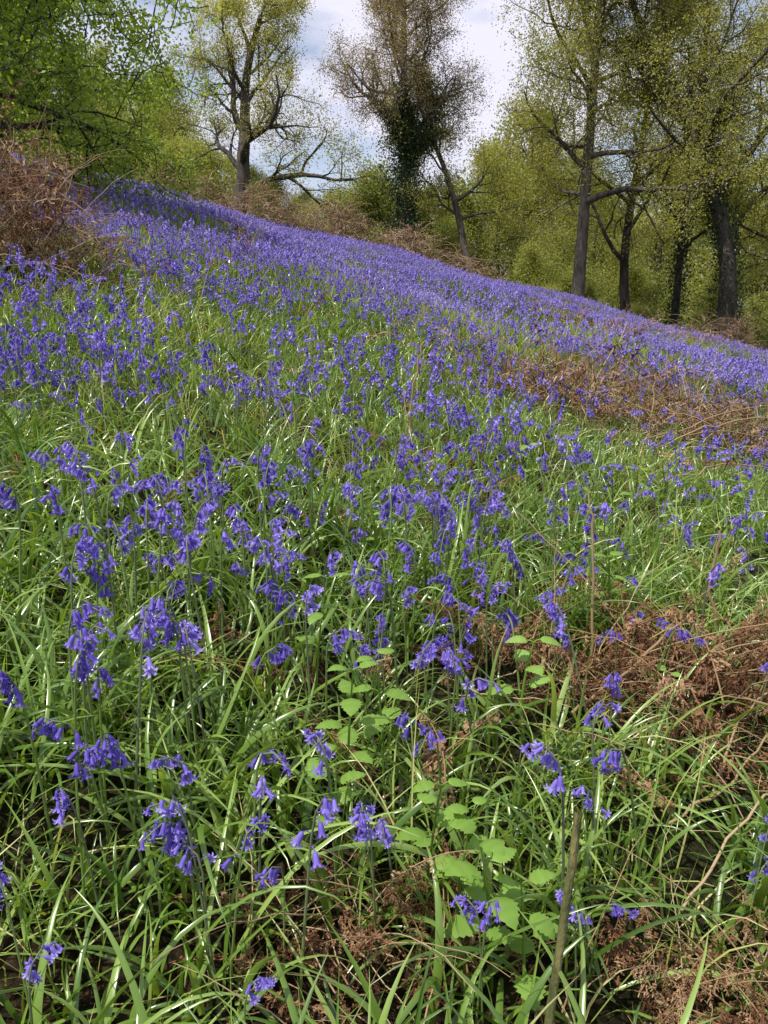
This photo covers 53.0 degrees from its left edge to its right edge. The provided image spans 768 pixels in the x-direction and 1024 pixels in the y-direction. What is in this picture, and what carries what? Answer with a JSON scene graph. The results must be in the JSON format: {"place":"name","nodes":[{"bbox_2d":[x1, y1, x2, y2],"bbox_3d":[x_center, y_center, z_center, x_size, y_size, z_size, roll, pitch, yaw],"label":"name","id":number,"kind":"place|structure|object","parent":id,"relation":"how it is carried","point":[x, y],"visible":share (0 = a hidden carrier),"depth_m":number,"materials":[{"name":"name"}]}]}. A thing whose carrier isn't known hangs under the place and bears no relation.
{"place":"outdoors","nodes":[
{"label":"outdoors","id":0,"kind":"place"},
{"bbox_2d":[0,212,767,1023],"bbox_3d":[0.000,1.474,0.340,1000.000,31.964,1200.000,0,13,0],"label":"hillside ground","id":1,"kind":"structure","parent":0,"point":[624,998],"depth_m":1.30,"materials":[{"name":"green plant"}]},
{"bbox_2d":[0,76,130,310],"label":"dry bracken stems","id":2,"kind":"object","parent":1,"relation":"on","point":[5,211],"visible":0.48,"depth_m":4.98,"materials":[{"name":"brown plant"}]},
{"bbox_2d":[0,0,149,183],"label":"hawthorn tree","id":3,"kind":"object","parent":1,"relation":"on","point":[64,52],"visible":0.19,"depth_m":18.41,"materials":[{"name":"green plant"}]},
{"bbox_2d":[0,67,222,317],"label":"dead bracken patch","id":4,"kind":"object","parent":1,"relation":"on","point":[27,187],"visible":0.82,"depth_m":5.13,"materials":[{"name":"brown plant"}]},
{"bbox_2d":[0,0,245,218],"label":"hawthorn tree","id":5,"kind":"object","parent":1,"relation":"on","point":[12,66],"visible":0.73,"depth_m":12.27,"materials":[{"name":"green plant"}]},
{"bbox_2d":[121,151,257,210],"bbox_3d":[-6.560,-10.383,25.569,6.337,2.792,3.776,0,13,0],"label":"dead bracken patch","id":6,"kind":"object","parent":1,"relation":"on","point":[210,196],"visible":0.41,"depth_m":25.64,"materials":[{"name":"brown plant"}]},
{"bbox_2d":[194,203,277,281],"bbox_3d":[-1.449,-2.623,7.669,1.027,0.781,1.103,0,13,0],"label":"dead bracken patch","id":7,"kind":"object","parent":1,"relation":"on","point":[242,229],"visible":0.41,"depth_m":7.59,"materials":[{"name":"brown plant"}]},
{"bbox_2d":[161,0,385,231],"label":"oak tree","id":8,"kind":"object","parent":1,"relation":"on","point":[247,134],"visible":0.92,"depth_m":32.90,"materials":[{"name":"green plant"}]},
{"bbox_2d":[212,173,337,233],"bbox_3d":[-3.659,-10.383,26.534,6.152,2.778,4.205,0,13,0],"label":"dead bracken patch","id":9,"kind":"object","parent":1,"relation":"on","point":[273,219],"visible":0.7,"depth_m":26.54,"materials":[{"name":"brown plant"}]},
{"bbox_2d":[48,776,540,1023],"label":"dead bracken patch","id":10,"kind":"object","parent":1,"relation":"on","point":[361,939],"visible":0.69,"depth_m":0.99,"materials":[{"name":"brown plant"}]},
{"bbox_2d":[294,572,348,722],"bbox_3d":[-0.117,0.257,1.441,0.081,0.315,0.101,-5,14,-22],"label":"nettle plant","id":11,"kind":"object","parent":1,"relation":"on","point":[313,617],"visible":0.89,"depth_m":1.43,"materials":[{"name":"green plant"}]},
{"bbox_2d":[276,183,394,247],"bbox_3d":[-1.580,-9.943,27.094,6.034,2.938,4.200,0,13,0],"label":"dead bracken patch","id":12,"kind":"object","parent":1,"relation":"on","point":[347,227],"visible":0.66,"depth_m":27.19,"materials":[{"name":"brown plant"}]},
{"bbox_2d":[305,743,366,875],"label":"nettle plant","id":13,"kind":"object","parent":1,"relation":"on","point":[348,777],"visible":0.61,"depth_m":1.12,"materials":[{"name":"green plant"}]},
{"bbox_2d":[315,660,393,824],"bbox_3d":[-0.050,0.374,1.221,0.099,0.303,0.106,8,15,32],"label":"nettle plant","id":14,"kind":"object","parent":1,"relation":"on","point":[347,735],"visible":0.98,"depth_m":1.21,"materials":[{"name":"green plant"}]},
{"bbox_2d":[0,391,756,1023],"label":"dead bracken litter","id":15,"kind":"object","parent":1,"relation":"on","point":[432,757],"visible":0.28,"depth_m":1.41,"materials":[{"name":"brown plant"}]},
{"bbox_2d":[0,261,758,744],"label":"nettle undergrowth","id":16,"kind":"object","parent":1,"relation":"on","point":[540,679],"visible":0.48,"depth_m":2.16,"materials":[{"name":"green plant"}]},
{"bbox_2d":[0,210,758,505],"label":"dead bracken litter","id":17,"kind":"object","parent":1,"relation":"on","point":[730,462],"visible":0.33,"depth_m":4.70,"materials":[{"name":"brown plant"}]},
{"bbox_2d":[352,648,410,797],"bbox_3d":[-0.011,0.366,1.309,0.097,0.290,0.100,-2,13,-10],"label":"nettle plant","id":18,"kind":"object","parent":1,"relation":"on","point":[397,693],"visible":0.89,"depth_m":1.28,"materials":[{"name":"green plant"}]},
{"bbox_2d":[0,483,767,1023],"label":"bluebell flowers","id":19,"kind":"object","parent":1,"relation":"on","point":[158,615],"visible":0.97,"depth_m":1.05,"materials":[{"name":"plant"}]},
{"bbox_2d":[0,76,767,348],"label":"woodland shrubs","id":20,"kind":"object","parent":1,"relation":"on","point":[531,268],"visible":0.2,"depth_m":39.06,"materials":[{"name":"green plant"}]},
{"bbox_2d":[0,168,767,458],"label":"grass","id":21,"kind":"structure","parent":1,"relation":"on","point":[573,331],"depth_m":8.96,"materials":[{"name":"green plant"}]},
{"bbox_2d":[0,199,767,592],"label":"bluebell","id":22,"kind":"object","parent":1,"relation":"on","point":[436,444],"depth_m":4.17,"materials":[{"name":"purple plant"}]},
{"bbox_2d":[0,148,767,431],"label":"bluebell","id":23,"kind":"object","parent":1,"relation":"on","point":[753,367],"depth_m":12.97,"materials":[{"name":"purple plant"}]},
{"bbox_2d":[306,0,498,266],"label":"ivy clad tree","id":24,"kind":"object","parent":1,"relation":"on","point":[400,43],"visible":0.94,"depth_m":30.17,"materials":[{"name":"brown plant"}]},
{"bbox_2d":[354,213,465,271],"bbox_3d":[1.095,-9.066,27.450,4.976,2.779,3.308,0,13,0],"label":"dead bracken patch","id":25,"kind":"object","parent":1,"relation":"on","point":[397,242],"visible":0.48,"depth_m":27.15,"materials":[{"name":"brown plant"}]},
{"bbox_2d":[406,341,424,451],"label":"dry stalk","id":26,"kind":"object","parent":1,"relation":"on","point":[413,382],"visible":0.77,"depth_m":3.36,"materials":[{"name":"brown plant"}]},
{"bbox_2d":[395,777,469,917],"bbox_3d":[0.076,0.485,1.099,0.096,0.248,0.098,5,14,19],"label":"nettle plant","id":27,"kind":"object","parent":1,"relation":"on","point":[425,798],"visible":0.77,"depth_m":1.07,"materials":[{"name":"green plant"}]},
{"bbox_2d":[292,423,612,602],"bbox_3d":[0.214,-0.052,2.615,1.093,0.450,1.581,0,13,0],"label":"dead bracken patch","id":28,"kind":"object","parent":1,"relation":"on","point":[579,578],"visible":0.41,"depth_m":2.62,"materials":[{"name":"brown plant"}]},
{"bbox_2d":[368,47,541,274],"bbox_3d":[2.933,-13.967,31.912,7.112,9.650,5.566,0,13,0],"label":"crooked oak tree","id":29,"kind":"object","parent":1,"relation":"on","point":[450,192],"visible":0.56,"depth_m":31.21,"materials":[{"name":"green plant"}]},
{"bbox_2d":[430,796,491,943],"bbox_3d":[0.103,0.502,1.052,0.080,0.263,0.087,1,13,5],"label":"nettle plant","id":30,"kind":"object","parent":1,"relation":"on","point":[477,894],"visible":0.62,"depth_m":1.03,"materials":[{"name":"green plant"}]},
{"bbox_2d":[163,261,767,473],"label":"dead bracken patch","id":31,"kind":"object","parent":1,"relation":"on","point":[703,408],"visible":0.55,"depth_m":5.98,"materials":[{"name":"brown plant"}]},
{"bbox_2d":[425,240,531,284],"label":"dead bracken patch","id":32,"kind":"object","parent":1,"relation":"on","point":[471,264],"visible":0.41,"depth_m":27.61,"materials":[{"name":"brown plant"}]},
{"bbox_2d":[443,813,524,992],"bbox_3d":[0.132,0.524,1.008,0.099,0.267,0.117,4,14,17],"label":"nettle plant","id":33,"kind":"object","parent":1,"relation":"on","point":[468,873],"visible":0.9,"depth_m":0.98,"materials":[{"name":"green plant"}]},
{"bbox_2d":[481,868,557,1010],"bbox_3d":[0.174,0.571,0.981,0.097,0.213,0.112,10,16,36],"label":"nettle plant","id":34,"kind":"object","parent":1,"relation":"on","point":[513,889],"visible":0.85,"depth_m":0.98,"materials":[{"name":"green plant"}]},
{"bbox_2d":[359,534,735,812],"bbox_3d":[0.269,0.361,1.727,1.072,0.488,0.940,0,13,0],"label":"dead bracken patch","id":35,"kind":"object","parent":1,"relation":"on","point":[504,646],"visible":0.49,"depth_m":1.70,"materials":[{"name":"brown plant"}]},
{"bbox_2d":[336,510,767,910],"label":"dead bracken patch","id":36,"kind":"object","parent":1,"relation":"on","point":[729,689],"visible":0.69,"depth_m":1.74,"materials":[{"name":"brown plant"}]},
{"bbox_2d":[544,810,582,1023],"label":"cut stalk","id":37,"kind":"object","parent":1,"relation":"on","point":[562,925],"visible":0.99,"depth_m":0.85,"materials":[{"name":"brown plant"}]},
{"bbox_2d":[586,486,594,688],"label":"dry stalk","id":38,"kind":"object","parent":1,"relation":"on","point":[592,594],"visible":0.78,"depth_m":1.83,"materials":[{"name":"brown plant"}]},
{"bbox_2d":[417,816,767,1023],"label":"dead bracken patch","id":39,"kind":"object","parent":1,"relation":"on","point":[679,997],"visible":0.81,"depth_m":1.06,"materials":[{"name":"brown plant"}]},
{"bbox_2d":[444,309,752,470],"bbox_3d":[1.195,-0.822,5.416,2.681,1.168,1.627,5,14,20],"label":"dead bracken patch","id":40,"kind":"object","parent":1,"relation":"on","point":[567,378],"visible":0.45,"depth_m":5.23,"materials":[{"name":"brown plant"}]},
{"bbox_2d":[518,292,689,342],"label":"bluebells","id":41,"kind":"object","parent":1,"relation":"on","point":[592,324],"visible":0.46,"depth_m":14.54,"materials":[{"name":"purple plant"}]},
{"bbox_2d":[483,0,766,298],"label":"tall oak tree","id":42,"kind":"object","parent":1,"relation":"on","point":[591,99],"visible":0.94,"depth_m":26.95,"materials":[{"name":"green plant"}]},
{"bbox_2d":[500,0,757,312],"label":"oak tree","id":43,"kind":"object","parent":1,"relation":"on","point":[624,294],"visible":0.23,"depth_m":32.70,"materials":[{"name":"green plant"}]},
{"bbox_2d":[497,0,767,343],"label":"gnarled oak tree","id":44,"kind":"object","parent":1,"relation":"on","point":[725,232],"visible":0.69,"depth_m":27.44,"materials":[{"name":"green plant"}]},
{"bbox_2d":[571,610,693,713],"bbox_3d":[0.566,0.332,1.712,0.384,0.160,0.026,-8,15,-31],"label":"dry stalk","id":45,"kind":"object","parent":1,"relation":"on","point":[587,702],"visible":0.52,"depth_m":1.70,"materials":[{"name":"brown plant"}]},
{"bbox_2d":[532,323,767,462],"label":"dry bracken stems","id":46,"kind":"object","parent":1,"relation":"on","point":[645,411],"visible":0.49,"depth_m":5.53,"materials":[{"name":"brown plant"}]},
{"bbox_2d":[573,577,767,740],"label":"dead bracken patch","id":47,"kind":"object","parent":1,"relation":"on","point":[740,648],"visible":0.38,"depth_m":1.93,"materials":[{"name":"brown plant"}]},
{"bbox_2d":[592,0,767,329],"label":"oak tree","id":48,"kind":"object","parent":1,"relation":"on","point":[675,296],"visible":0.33,"depth_m":30.69,"materials":[{"name":"green plant"}]},
{"bbox_2d":[634,308,766,357],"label":"dead bracken patch","id":49,"kind":"object","parent":1,"relation":"on","point":[686,334],"visible":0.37,"depth_m":19.34,"materials":[{"name":"brown plant"}]},
{"bbox_2d":[656,463,767,485],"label":"dry stalk","id":50,"kind":"object","parent":1,"relation":"on","point":[712,466],"visible":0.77,"depth_m":3.93,"materials":[{"name":"brown plant"}]},
{"bbox_2d":[707,530,721,631],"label":"dry stalk","id":51,"kind":"object","parent":1,"relation":"on","point":[712,566],"visible":0.64,"depth_m":2.20,"materials":[{"name":"brown plant"}]},
{"bbox_2d":[663,308,767,350],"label":"dead bracken patch","id":52,"kind":"object","parent":1,"relation":"on","point":[733,332],"visible":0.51,"depth_m":26.93,"materials":[{"name":"brown plant"}]},
{"bbox_2d":[668,733,767,824],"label":"dry stalk","id":53,"kind":"object","parent":1,"relation":"on","point":[719,792],"visible":0.78,"depth_m":1.43,"materials":[{"name":"brown plant"}]},
{"bbox_2d":[680,793,767,911],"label":"dry stalk","id":54,"kind":"object","parent":1,"relation":"on","point":[708,873],"visible":0.92,"depth_m":1.21,"materials":[{"name":"beige plant"}]},
{"bbox_2d":[692,9,767,292],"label":"oak tree","id":55,"kind":"object","parent":1,"relation":"on","point":[757,233],"visible":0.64,"depth_m":28.80,"materials":[{"name":"green plant"}]},
{"bbox_2d":[710,690,767,796],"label":"dry stalk","id":56,"kind":"object","parent":1,"relation":"on","point":[727,750],"visible":0.62,"depth_m":1.59,"materials":[{"name":"brown plant"}]},
{"bbox_2d":[742,285,767,347],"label":"hawthorn bush","id":57,"kind":"object","parent":1,"relation":"on","point":[761,298],"visible":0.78,"depth_m":26.81,"materials":[{"name":"green plant"}]},
{"bbox_2d":[16,0,767,304],"label":"sky","id":58,"kind":"structure","parent":0,"point":[481,33],"materials":[{"name":"white"}]},
{"bbox_2d":[37,33,767,336],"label":"distant woodland","id":59,"kind":"object","parent":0,"point":[702,254],"visible":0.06,"depth_m":47.60,"materials":[{"name":"green plant"}]},
{"bbox_2d":[639,430,767,442],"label":"dry stalk","id":60,"kind":"object","parent":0,"point":[699,433],"visible":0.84,"depth_m":5.14,"materials":[{"name":"brown plant"}]},
{"bbox_2d":[657,417,767,447],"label":"dry stalk","id":61,"kind":"object","parent":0,"point":[713,427],"visible":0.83,"depth_m":4.89,"materials":[{"name":"brown plant"}]},
{"bbox_2d":[660,402,764,433],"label":"dry stalk","id":62,"kind":"object","parent":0,"point":[709,412],"visible":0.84,"depth_m":5.64,"materials":[{"name":"brown plant"}]}
]}

